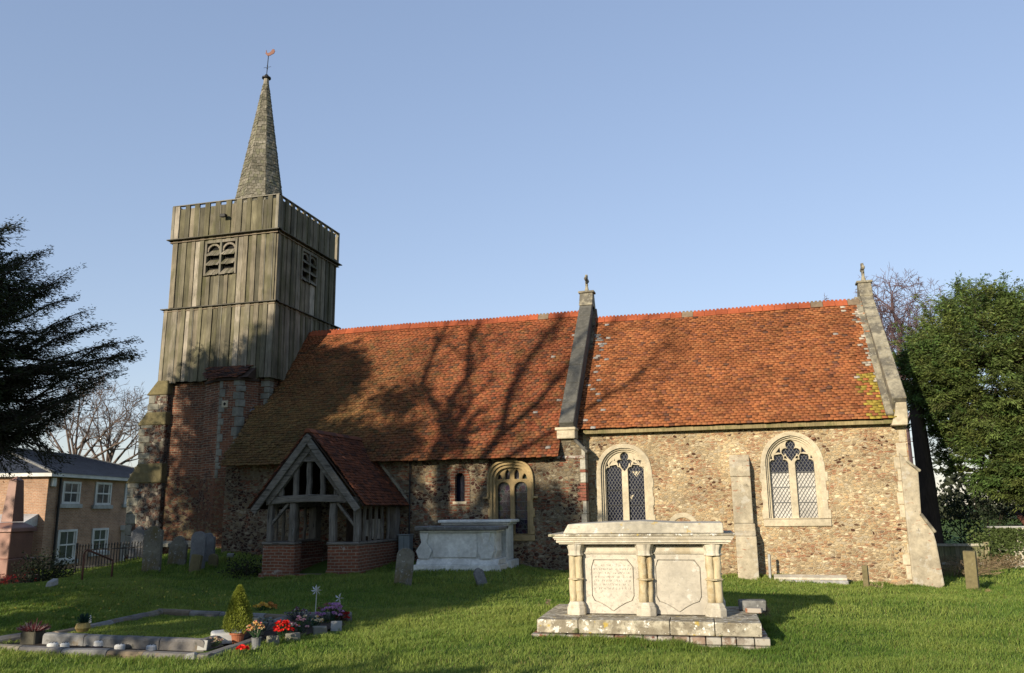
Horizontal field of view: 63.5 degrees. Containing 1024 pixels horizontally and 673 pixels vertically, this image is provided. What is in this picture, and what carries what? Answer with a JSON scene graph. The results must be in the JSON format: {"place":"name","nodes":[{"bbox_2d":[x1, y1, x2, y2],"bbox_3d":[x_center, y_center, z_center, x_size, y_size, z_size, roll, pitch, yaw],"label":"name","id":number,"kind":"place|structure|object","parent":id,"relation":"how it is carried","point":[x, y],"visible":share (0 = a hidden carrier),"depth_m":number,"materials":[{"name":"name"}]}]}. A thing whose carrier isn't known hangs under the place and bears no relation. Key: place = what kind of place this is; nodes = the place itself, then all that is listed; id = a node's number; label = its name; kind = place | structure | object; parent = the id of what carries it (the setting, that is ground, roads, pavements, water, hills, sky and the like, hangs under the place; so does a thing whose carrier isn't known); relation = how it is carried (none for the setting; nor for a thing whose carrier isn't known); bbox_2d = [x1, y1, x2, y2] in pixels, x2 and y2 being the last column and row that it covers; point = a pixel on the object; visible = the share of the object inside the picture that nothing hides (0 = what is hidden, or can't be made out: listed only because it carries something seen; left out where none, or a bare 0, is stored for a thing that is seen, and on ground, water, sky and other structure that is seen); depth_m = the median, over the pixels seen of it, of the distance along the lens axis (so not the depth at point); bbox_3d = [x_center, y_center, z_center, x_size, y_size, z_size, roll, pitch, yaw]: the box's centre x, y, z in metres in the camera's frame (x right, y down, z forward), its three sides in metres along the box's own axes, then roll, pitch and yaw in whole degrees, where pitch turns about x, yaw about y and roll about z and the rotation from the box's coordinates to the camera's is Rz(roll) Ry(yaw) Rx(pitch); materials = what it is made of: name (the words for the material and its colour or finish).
{"place":"outdoors","nodes":[
{"label":"outdoors","id":0,"kind":"place"},
{"bbox_2d":[56,425,136,429],"bbox_3d":[-17.808,3.277,31.560,18.266,1.581,0.022,-12,-16,43],"label":"overhead cable","id":1,"kind":"object","parent":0,"point":[95,428],"visible":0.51,"depth_m":27.90,"materials":[{"name":"black metal"}]},
{"bbox_2d":[67,613,272,637],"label":"grass","id":2,"kind":"structure","parent":0,"point":[185,624],"depth_m":10.75,"materials":[{"name":"green plant"}]},
{"bbox_2d":[0,547,1023,623],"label":"grass","id":3,"kind":"structure","parent":0,"point":[951,592],"depth_m":15.61,"materials":[{"name":"green plant"}]},
{"bbox_2d":[0,505,1023,672],"bbox_3d":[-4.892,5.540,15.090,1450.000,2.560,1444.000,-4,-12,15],"label":"lawn","id":4,"kind":"structure","parent":0,"point":[319,568],"depth_m":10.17,"materials":[{"name":"green plant"}]},
{"bbox_2d":[3,574,19,584],"bbox_3d":[-12.135,5.935,20.091,0.394,0.121,0.376,-2,32,7],"label":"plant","id":5,"kind":"object","parent":4,"relation":"on","point":[10,579],"visible":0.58,"depth_m":20.14,"materials":[{"name":"red plant"}]},
{"bbox_2d":[0,476,37,584],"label":"war memorial","id":6,"kind":"object","parent":4,"relation":"on","point":[16,535],"visible":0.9,"depth_m":21.11,"materials":[{"name":"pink stone"}]},
{"bbox_2d":[15,618,51,643],"bbox_3d":[-5.929,3.667,10.242,0.408,0.347,0.372,-3,-12,9],"label":"planter","id":7,"kind":"object","parent":4,"relation":"on","point":[33,634],"visible":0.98,"depth_m":10.16,"materials":[{"name":"stone"}]},
{"bbox_2d":[7,548,80,582],"bbox_3d":[-11.362,5.864,20.101,1.618,1.529,1.820,-4,-12,15],"label":"shrub","id":8,"kind":"object","parent":4,"relation":"on","point":[44,572],"visible":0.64,"depth_m":19.96,"materials":[{"name":"green plant"}]},
{"bbox_2d":[45,578,57,586],"bbox_3d":[-8.355,4.523,15.021,0.175,0.244,0.135,-7,-13,26],"label":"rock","id":9,"kind":"object","parent":4,"relation":"on","point":[52,582],"visible":0.56,"depth_m":14.99,"materials":[{"name":"stone"}]},
{"bbox_2d":[0,448,133,569],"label":"brick house","id":10,"kind":"structure","parent":4,"relation":"on","point":[82,500],"depth_m":34.72,"materials":[{"name":"brown brick"}]},
{"bbox_2d":[54,529,77,564],"bbox_3d":[-18.134,8.566,33.700,0.100,1.366,1.683,-1,-12,2],"label":"window","id":11,"kind":"structure","parent":10,"relation":"in","point":[66,541],"depth_m":33.71,"materials":[{"name":"white paint"}]},
{"bbox_2d":[60,481,82,507],"bbox_3d":[-18.158,6.521,34.107,0.100,1.070,1.621,-1,-12,2],"label":"window","id":12,"kind":"structure","parent":10,"relation":"in","point":[71,491],"depth_m":34.08,"materials":[{"name":"white paint"}]},
{"bbox_2d":[88,528,109,556],"bbox_3d":[-18.023,8.982,36.190,0.100,1.166,1.620,-1,-12,2],"label":"window","id":13,"kind":"structure","parent":10,"relation":"in","point":[99,535],"depth_m":36.17,"materials":[{"name":"white paint"}]},
{"bbox_2d":[91,482,112,508],"bbox_3d":[-18.047,7.025,36.548,0.100,1.137,1.636,-1,-12,2],"label":"window","id":14,"kind":"structure","parent":10,"relation":"in","point":[103,490],"depth_m":36.51,"materials":[{"name":"white paint"}]},
{"bbox_2d":[121,483,127,506],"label":"window","id":15,"kind":"structure","parent":10,"relation":"in","point":[126,485],"depth_m":38.44,"materials":[{"name":"white paint"}]},
{"bbox_2d":[0,215,146,481],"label":"yew tree","id":16,"kind":"object","parent":4,"relation":"on","point":[23,379],"visible":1,"depth_m":18.18,"materials":[{"name":"green plant"}]},
{"bbox_2d":[26,366,147,464],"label":"bare tree","id":17,"kind":"object","parent":4,"relation":"on","point":[75,448],"visible":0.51,"depth_m":56.33,"materials":[{"name":"brown plant"}]},
{"bbox_2d":[81,549,113,579],"bbox_3d":[-9.017,5.061,18.016,0.117,0.910,1.487,0,-12,-5],"label":"handrail","id":18,"kind":"object","parent":4,"relation":"on","point":[83,563],"visible":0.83,"depth_m":17.58,"materials":[{"name":"metal"}]},
{"bbox_2d":[50,378,147,464],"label":"bare tree","id":19,"kind":"object","parent":4,"relation":"on","point":[109,456],"visible":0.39,"depth_m":59.47,"materials":[{"name":"brown plant"}]},
{"bbox_2d":[74,539,143,572],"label":"iron railings","id":20,"kind":"object","parent":4,"relation":"on","point":[99,549],"visible":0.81,"depth_m":21.70,"materials":[{"name":"black metal"}]},
{"bbox_2d":[13,580,231,617],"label":"fallen leaves","id":21,"kind":"object","parent":4,"relation":"on","point":[117,604],"visible":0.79,"depth_m":14.01,"materials":[{"name":"brown plant"}]},
{"bbox_2d":[128,526,144,558],"bbox_3d":[-10.187,5.853,22.464,0.413,1.368,0.090,1,-12,4],"label":"headstone","id":22,"kind":"object","parent":4,"relation":"on","point":[137,534],"visible":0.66,"depth_m":22.49,"materials":[{"name":"grey stone"}]},
{"bbox_2d":[141,526,163,571],"bbox_3d":[-8.303,5.165,19.075,0.437,1.558,0.100,-1,-10,9],"label":"headstone","id":23,"kind":"object","parent":4,"relation":"on","point":[152,547],"visible":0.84,"depth_m":19.07,"materials":[{"name":"grey stone"}]},
{"bbox_2d":[0,608,351,659],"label":"kerbed grave","id":24,"kind":"object","parent":4,"relation":"on","point":[83,643],"visible":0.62,"depth_m":9.87,"materials":[{"name":"stone"}]},
{"bbox_2d":[47,642,58,646],"bbox_3d":[-5.407,3.678,9.734,0.128,0.156,0.126,-4,-12,15],"label":"flower holder","id":25,"kind":"object","parent":24,"relation":"on","point":[52,644],"visible":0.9,"depth_m":9.71,"materials":[{"name":"white paint"}]},
{"bbox_2d":[60,642,69,646],"bbox_3d":[-5.261,3.674,9.724,0.102,0.156,0.100,-4,-12,15],"label":"flower holder","id":26,"kind":"object","parent":24,"relation":"on","point":[64,644],"visible":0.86,"depth_m":9.70,"materials":[{"name":"white paint"}]},
{"bbox_2d":[74,613,91,631],"bbox_3d":[-5.286,3.523,10.200,0.186,0.218,0.188,-10,-15,38],"label":"potted plant","id":27,"kind":"object","parent":24,"relation":"on","point":[83,625],"visible":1,"depth_m":10.15,"materials":[{"name":"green plant"}]},
{"bbox_2d":[92,640,102,646],"bbox_3d":[-4.942,3.708,9.924,0.144,0.136,0.142,-4,-12,15],"label":"flower holder","id":28,"kind":"object","parent":24,"relation":"on","point":[98,643],"visible":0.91,"depth_m":9.87,"materials":[{"name":"white paint"}]},
{"bbox_2d":[114,643,125,649],"bbox_3d":[-4.594,3.676,9.682,0.119,0.156,0.117,-4,-12,15],"label":"flower holder","id":29,"kind":"object","parent":24,"relation":"on","point":[120,646],"visible":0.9,"depth_m":9.66,"materials":[{"name":"white paint"}]},
{"bbox_2d":[146,644,156,650],"bbox_3d":[-4.208,3.673,9.658,0.128,0.156,0.126,-4,-12,15],"label":"flower holder","id":30,"kind":"object","parent":24,"relation":"on","point":[151,647],"visible":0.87,"depth_m":9.62,"materials":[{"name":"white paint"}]},
{"bbox_2d":[197,640,207,649],"bbox_3d":[-3.557,3.548,9.506,0.120,0.110,0.016,-3,-23,9],"label":"plaque","id":31,"kind":"object","parent":24,"relation":"on","point":[205,645],"visible":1,"depth_m":9.49,"materials":[{"name":"stone"}]},
{"bbox_2d":[210,637,223,646],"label":"flower bunch","id":32,"kind":"object","parent":24,"relation":"on","point":[218,642],"visible":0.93,"depth_m":9.66,"materials":[{"name":"green plant"}]},
{"bbox_2d":[211,628,241,643],"bbox_3d":[-3.438,3.607,9.951,0.348,0.138,0.207,5,-7,-24],"label":"flower tray","id":33,"kind":"object","parent":24,"relation":"on","point":[225,636],"visible":0.48,"depth_m":9.86,"materials":[{"name":"white paint"}]},
{"bbox_2d":[221,584,253,643],"bbox_3d":[-3.304,3.342,9.985,0.391,0.682,0.389,-4,-12,15],"label":"potted conifer","id":34,"kind":"object","parent":24,"relation":"on","point":[239,605],"visible":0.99,"depth_m":9.91,"materials":[{"name":"plant"}]},
{"bbox_2d":[245,617,263,636],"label":"stone block","id":35,"kind":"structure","parent":24,"relation":"on","point":[262,632],"depth_m":10.43,"materials":[{"name":"grey stone"}]},
{"bbox_2d":[251,617,276,631],"bbox_3d":[-3.126,3.622,10.425,0.346,0.185,0.353,0,-12,-4],"label":"flower bunch","id":36,"kind":"object","parent":24,"relation":"on","point":[267,620],"visible":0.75,"depth_m":10.41,"materials":[{"name":"green plant"}]},
{"bbox_2d":[271,619,301,632],"bbox_3d":[-2.867,3.670,10.503,0.415,0.146,0.369,-7,-13,30],"label":"flower bunch","id":37,"kind":"object","parent":24,"relation":"on","point":[295,624],"visible":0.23,"depth_m":10.47,"materials":[{"name":"red plant"}]},
{"bbox_2d":[284,606,310,619],"bbox_3d":[-2.949,3.823,11.420,0.392,0.180,0.369,1,-12,-6],"label":"flower bunch","id":38,"kind":"object","parent":24,"relation":"on","point":[297,611],"visible":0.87,"depth_m":11.41,"materials":[{"name":"pink plant"}]},
{"bbox_2d":[289,615,308,632],"bbox_3d":[-2.794,3.795,10.895,0.295,0.243,0.287,-6,-13,25],"label":"flower bunch","id":39,"kind":"object","parent":24,"relation":"on","point":[299,620],"visible":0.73,"depth_m":10.89,"materials":[{"name":"pink plant"}]},
{"bbox_2d":[311,585,319,611],"bbox_3d":[-2.888,3.916,12.192,0.170,0.505,0.036,-2,-12,5],"label":"pinwheel","id":40,"kind":"object","parent":24,"relation":"on","point":[317,589],"visible":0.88,"depth_m":12.22,"materials":[{"name":"white paint"}]},
{"bbox_2d":[316,603,329,611],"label":"flower bunch","id":41,"kind":"object","parent":24,"relation":"on","point":[319,607],"visible":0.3,"depth_m":12.31,"materials":[{"name":"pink plant"}]},
{"bbox_2d":[315,602,344,622],"bbox_3d":[-2.586,3.968,11.836,0.466,0.315,0.450,0,-12,-1],"label":"flower bunch","id":42,"kind":"object","parent":24,"relation":"on","point":[332,608],"visible":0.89,"depth_m":11.81,"materials":[{"name":"purple plant"}]},
{"bbox_2d":[335,611,349,619],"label":"flower bunch","id":43,"kind":"object","parent":24,"relation":"on","point":[346,614],"visible":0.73,"depth_m":11.98,"materials":[{"name":"red plant"}]},
{"bbox_2d":[167,536,187,564],"bbox_3d":[-8.043,5.397,19.858,0.432,1.194,0.100,1,-13,4],"label":"headstone","id":44,"kind":"object","parent":4,"relation":"on","point":[178,549],"visible":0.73,"depth_m":19.86,"materials":[{"name":"grey stone"}]},
{"bbox_2d":[183,652,197,659],"bbox_3d":[-3.523,3.504,9.081,0.174,0.074,0.077,-4,-12,15],"label":"rock","id":45,"kind":"object","parent":4,"relation":"on","point":[192,654],"visible":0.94,"depth_m":9.06,"materials":[{"name":"stone"}]},
{"bbox_2d":[188,554,202,571],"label":"headstone","id":46,"kind":"object","parent":4,"relation":"on","point":[196,562],"visible":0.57,"depth_m":18.95,"materials":[{"name":"grey stone"}]},
{"bbox_2d":[189,531,206,568],"bbox_3d":[-7.358,5.141,19.367,0.363,1.132,0.080,-1,-12,10],"label":"headstone","id":47,"kind":"object","parent":4,"relation":"on","point":[198,542],"visible":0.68,"depth_m":19.38,"materials":[{"name":"grey stone"}]},
{"bbox_2d":[205,533,215,561],"bbox_3d":[-7.385,5.355,20.070,0.340,1.155,0.090,-3,-10,10],"label":"headstone","id":48,"kind":"object","parent":4,"relation":"on","point":[211,543],"visible":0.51,"depth_m":20.07,"materials":[{"name":"grey stone"}]},
{"bbox_2d":[208,553,218,565],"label":"headstone","id":49,"kind":"object","parent":4,"relation":"on","point":[213,559],"visible":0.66,"depth_m":19.51,"materials":[{"name":"grey stone"}]},
{"bbox_2d":[215,551,261,579],"bbox_3d":[-6.117,5.478,19.026,1.398,1.040,1.118,-4,-12,15],"label":"shrub","id":50,"kind":"object","parent":4,"relation":"on","point":[244,568],"visible":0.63,"depth_m":19.00,"materials":[{"name":"green plant"}]},
{"bbox_2d":[235,644,249,654],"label":"flower bunch","id":51,"kind":"object","parent":4,"relation":"on","point":[241,647],"visible":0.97,"depth_m":9.29,"materials":[{"name":"red plant"}]},
{"bbox_2d":[246,621,265,649],"bbox_3d":[-2.995,3.501,9.675,0.216,0.348,0.241,-1,-12,2],"label":"flower vase","id":52,"kind":"object","parent":4,"relation":"on","point":[256,639],"visible":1,"depth_m":9.62,"materials":[{"name":"orange plant"}]},
{"bbox_2d":[253,601,271,610],"bbox_3d":[-4.033,4.356,13.323,0.308,0.168,0.249,-7,-13,28],"label":"flower bunch","id":53,"kind":"object","parent":4,"relation":"on","point":[260,604],"visible":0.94,"depth_m":13.32,"materials":[{"name":"orange plant"}]},
{"bbox_2d":[266,601,277,609],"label":"flower bunch","id":54,"kind":"object","parent":4,"relation":"on","point":[271,604],"visible":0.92,"depth_m":13.41,"materials":[{"name":"orange plant"}]},
{"bbox_2d":[266,635,279,645],"bbox_3d":[-2.855,3.651,9.888,0.151,0.155,0.099,1,-12,-7],"label":"rock","id":55,"kind":"object","parent":4,"relation":"on","point":[275,638],"visible":0.55,"depth_m":9.85,"materials":[{"name":"stone"}]},
{"bbox_2d":[273,620,294,640],"bbox_3d":[-2.844,3.628,10.226,0.293,0.260,0.280,-9,-14,34],"label":"flower bunch","id":56,"kind":"object","parent":4,"relation":"on","point":[286,626],"visible":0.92,"depth_m":10.20,"materials":[{"name":"red plant"}]},
{"bbox_2d":[285,632,300,641],"bbox_3d":[-2.703,3.724,10.193,0.190,0.142,0.113,1,-12,-7],"label":"rock","id":57,"kind":"object","parent":4,"relation":"on","point":[296,635],"visible":0.54,"depth_m":10.16,"materials":[{"name":"stone"}]},
{"bbox_2d":[297,615,323,626],"bbox_3d":[-2.745,3.904,11.282,0.382,0.221,0.376,-4,-12,16],"label":"flower bunch","id":58,"kind":"object","parent":4,"relation":"on","point":[318,620],"visible":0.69,"depth_m":11.29,"materials":[{"name":"green plant"}]},
{"bbox_2d":[312,626,327,634],"bbox_3d":[-2.535,3.902,10.898,0.215,0.167,0.114,1,-12,-7],"label":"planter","id":59,"kind":"object","parent":4,"relation":"on","point":[318,629],"visible":0.54,"depth_m":10.86,"materials":[{"name":"stone"}]},
{"bbox_2d":[330,621,341,630],"bbox_3d":[-2.403,3.969,11.310,0.150,0.150,0.024,0,-26,-5],"label":"plaque","id":60,"kind":"object","parent":4,"relation":"on","point":[336,625],"visible":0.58,"depth_m":11.30,"materials":[{"name":"stone"}]},
{"bbox_2d":[394,548,414,584],"bbox_3d":[-2.217,4.952,16.850,0.356,1.253,0.100,7,-12,-11],"label":"headstone","id":61,"kind":"object","parent":4,"relation":"on","point":[404,566],"visible":0.69,"depth_m":16.86,"materials":[{"name":"grey stone"}]},
{"bbox_2d":[398,534,413,550],"bbox_3d":[-2.593,5.173,20.137,0.330,0.700,0.280,-4,-12,15],"label":"utility cabinet","id":62,"kind":"object","parent":4,"relation":"on","point":[405,540],"visible":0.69,"depth_m":20.08,"materials":[{"name":"black metal"}]},
{"bbox_2d":[413,526,507,571],"bbox_3d":[-1.134,4.883,18.780,1.995,1.146,1.020,-3,-12,12],"label":"chest tomb","id":63,"kind":"object","parent":4,"relation":"on","point":[458,547],"visible":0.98,"depth_m":18.43,"materials":[{"name":"grey stone"}]},
{"bbox_2d":[438,519,519,568],"bbox_3d":[-0.774,4.978,19.491,1.778,1.300,0.860,-3,-12,13],"label":"chest tomb","id":64,"kind":"object","parent":4,"relation":"on","point":[507,543],"visible":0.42,"depth_m":19.21,"materials":[{"name":"grey stone"}]},
{"bbox_2d":[473,568,486,587],"bbox_3d":[-0.542,4.988,16.267,0.199,0.894,0.100,-13,-20,-27],"label":"headstone","id":65,"kind":"object","parent":4,"relation":"on","point":[479,575],"visible":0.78,"depth_m":16.30,"materials":[{"name":"stone"}]},
{"bbox_2d":[123,49,943,587],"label":"church","id":66,"kind":"structure","parent":4,"relation":"on","point":[285,425],"depth_m":20.85,"materials":[{"name":"stone"}]},
{"bbox_2d":[366,520,371,535],"bbox_3d":[-3.446,4.574,19.760,0.200,0.380,0.020,-4,-12,15],"label":"notice","id":67,"kind":"object","parent":66,"relation":"attached to","point":[367,528],"visible":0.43,"depth_m":19.75,"materials":[{"name":"paper"}]},
{"bbox_2d":[372,519,379,538],"bbox_3d":[-3.234,4.579,19.699,0.200,0.460,0.020,-4,-12,15],"label":"notice","id":68,"kind":"object","parent":66,"relation":"attached to","point":[378,535],"visible":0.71,"depth_m":19.69,"materials":[{"name":"paper"}]},
{"bbox_2d":[450,467,469,505],"bbox_3d":[-1.251,3.689,20.353,0.520,0.927,0.245,-4,-12,15],"label":"window","id":69,"kind":"structure","parent":66,"relation":"in","point":[459,477],"depth_m":20.31,"materials":[{"name":"brick"}]},
{"bbox_2d":[483,460,537,540],"bbox_3d":[-0.007,3.940,19.930,1.363,1.908,0.340,-4,-12,15],"label":"window","id":70,"kind":"structure","parent":66,"relation":"in","point":[510,483],"depth_m":20.02,"materials":[{"name":"yellow stone"}]},
{"bbox_2d":[595,444,655,521],"bbox_3d":[2.705,3.601,19.790,1.409,2.037,0.300,-4,-12,15],"label":"window","id":71,"kind":"structure","parent":66,"relation":"in","point":[624,483],"depth_m":19.86,"materials":[{"name":"stone"}]},
{"bbox_2d":[759,431,831,525],"bbox_3d":[6.400,3.226,18.818,1.472,2.122,0.300,-4,-12,15],"label":"window","id":72,"kind":"structure","parent":66,"relation":"in","point":[793,475],"depth_m":18.84,"materials":[{"name":"stone"}]},
{"bbox_2d":[531,520,770,649],"bbox_3d":[1.785,3.202,10.769,2.814,1.580,1.777,-3,-12,12],"label":"chest tomb","id":73,"kind":"object","parent":4,"relation":"on","point":[653,579],"visible":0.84,"depth_m":10.46,"materials":[{"name":"stone"}]},
{"bbox_2d":[738,599,765,611],"bbox_3d":[3.146,3.515,10.839,0.353,0.140,0.255,-4,-12,15],"label":"fallen stone","id":74,"kind":"object","parent":73,"relation":"on","point":[743,604],"visible":0.95,"depth_m":10.74,"materials":[{"name":"grey stone"}]},
{"bbox_2d":[745,607,762,612],"bbox_3d":[3.075,3.480,10.515,0.200,0.060,0.110,-6,-13,25],"label":"loose brick","id":75,"kind":"object","parent":73,"relation":"on","point":[753,610],"visible":1,"depth_m":10.47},
{"bbox_2d":[757,602,770,616],"bbox_3d":[3.590,3.938,11.839,0.246,0.280,0.310,-4,-12,15],"label":"dead weed","id":76,"kind":"object","parent":4,"relation":"on","point":[767,608],"visible":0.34,"depth_m":11.85,"materials":[{"name":"plant"}]},
{"bbox_2d":[768,554,771,578],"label":"headstone","id":77,"kind":"object","parent":4,"relation":"on","point":[769,565],"visible":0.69,"depth_m":18.01,"materials":[{"name":"stone"}]},
{"bbox_2d":[774,574,848,583],"bbox_3d":[6.423,5.289,17.818,1.520,0.308,0.420,-4,-12,17],"label":"ledger tomb","id":78,"kind":"object","parent":4,"relation":"on","point":[837,579],"visible":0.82,"depth_m":17.65,"materials":[{"name":"white stone"}]},
{"bbox_2d":[862,565,869,587],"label":"headstone","id":79,"kind":"object","parent":4,"relation":"on","point":[865,573],"visible":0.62,"depth_m":15.95,"materials":[{"name":"beige stone"}]},
{"bbox_2d":[869,582,883,587],"bbox_3d":[6.994,4.833,15.965,0.333,0.186,0.321,6,-13,-28],"label":"dry grass tuft","id":80,"kind":"object","parent":4,"relation":"on","point":[872,584],"visible":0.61,"depth_m":15.92,"materials":[{"name":"beige plant"}]},
{"bbox_2d":[824,264,969,462],"bbox_3d":[17.121,2.769,35.674,6.413,12.276,6.932,9,-15,-39],"label":"bare tree","id":81,"kind":"object","parent":4,"relation":"on","point":[891,331],"visible":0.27,"depth_m":36.25,"materials":[{"name":"brown plant"}]},
{"bbox_2d":[888,269,1023,556],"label":"conifer tree","id":82,"kind":"object","parent":4,"relation":"on","point":[939,363],"visible":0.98,"depth_m":24.24,"materials":[{"name":"green plant"}]},
{"bbox_2d":[937,542,990,567],"bbox_3d":[12.403,6.330,23.154,1.821,1.134,0.120,-4,-12,15],"label":"board fence","id":83,"kind":"object","parent":4,"relation":"on","point":[953,551],"visible":0.3,"depth_m":23.17,"materials":[{"name":"grey wood"}]},
{"bbox_2d":[913,452,1020,519],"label":"treeline","id":84,"kind":"object","parent":4,"relation":"on","point":[949,481],"visible":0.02,"depth_m":93.09,"materials":[{"name":"green plant"}]},
{"bbox_2d":[963,550,979,589],"bbox_3d":[9.175,4.945,16.475,0.220,1.315,0.169,-8,-13,37],"label":"headstone","id":85,"kind":"object","parent":4,"relation":"on","point":[971,569],"visible":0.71,"depth_m":16.46,"materials":[{"name":"beige stone"}]},
{"bbox_2d":[940,559,1004,576],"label":"dead brambles","id":86,"kind":"object","parent":4,"relation":"on","point":[960,567],"visible":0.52,"depth_m":20.43,"materials":[{"name":"brown plant"}]},
{"bbox_2d":[937,467,1023,558],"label":"hedge bush","id":87,"kind":"object","parent":4,"relation":"on","point":[958,512],"visible":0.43,"depth_m":25.67,"materials":[{"name":"green plant"}]},
{"bbox_2d":[939,551,1023,570],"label":"dead brambles","id":88,"kind":"object","parent":4,"relation":"on","point":[1003,562],"visible":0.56,"depth_m":22.12,"materials":[{"name":"brown plant"}]},
{"bbox_2d":[964,516,1010,565],"bbox_3d":[13.301,5.915,23.210,1.319,1.734,1.240,4,-13,-23],"label":"bramble bush","id":89,"kind":"object","parent":4,"relation":"on","point":[982,538],"visible":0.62,"depth_m":23.10,"materials":[{"name":"green plant"}]},
{"bbox_2d":[987,526,1023,567],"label":"garden wall","id":90,"kind":"structure","parent":4,"relation":"on","point":[1013,536],"depth_m":23.01,"materials":[{"name":"paint"}]},
{"bbox_2d":[1008,508,1023,525],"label":"garden shed","id":91,"kind":"structure","parent":4,"relation":"on","point":[1021,517],"depth_m":25.06,"materials":[{"name":"brown plant"}]},
{"bbox_2d":[0,0,1023,504],"label":"sky","id":92,"kind":"structure","parent":0,"point":[467,159],"materials":[{"name":"blue"}]},
{"bbox_2d":[125,555,985,653],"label":"grass","id":93,"kind":"structure","parent":0,"point":[767,626],"depth_m":10.03,"materials":[{"name":"green plant"}]},
{"bbox_2d":[941,565,1023,584],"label":"grass","id":94,"kind":"structure","parent":0,"point":[1007,575],"depth_m":20.11,"materials":[{"name":"green plant"}]}
]}

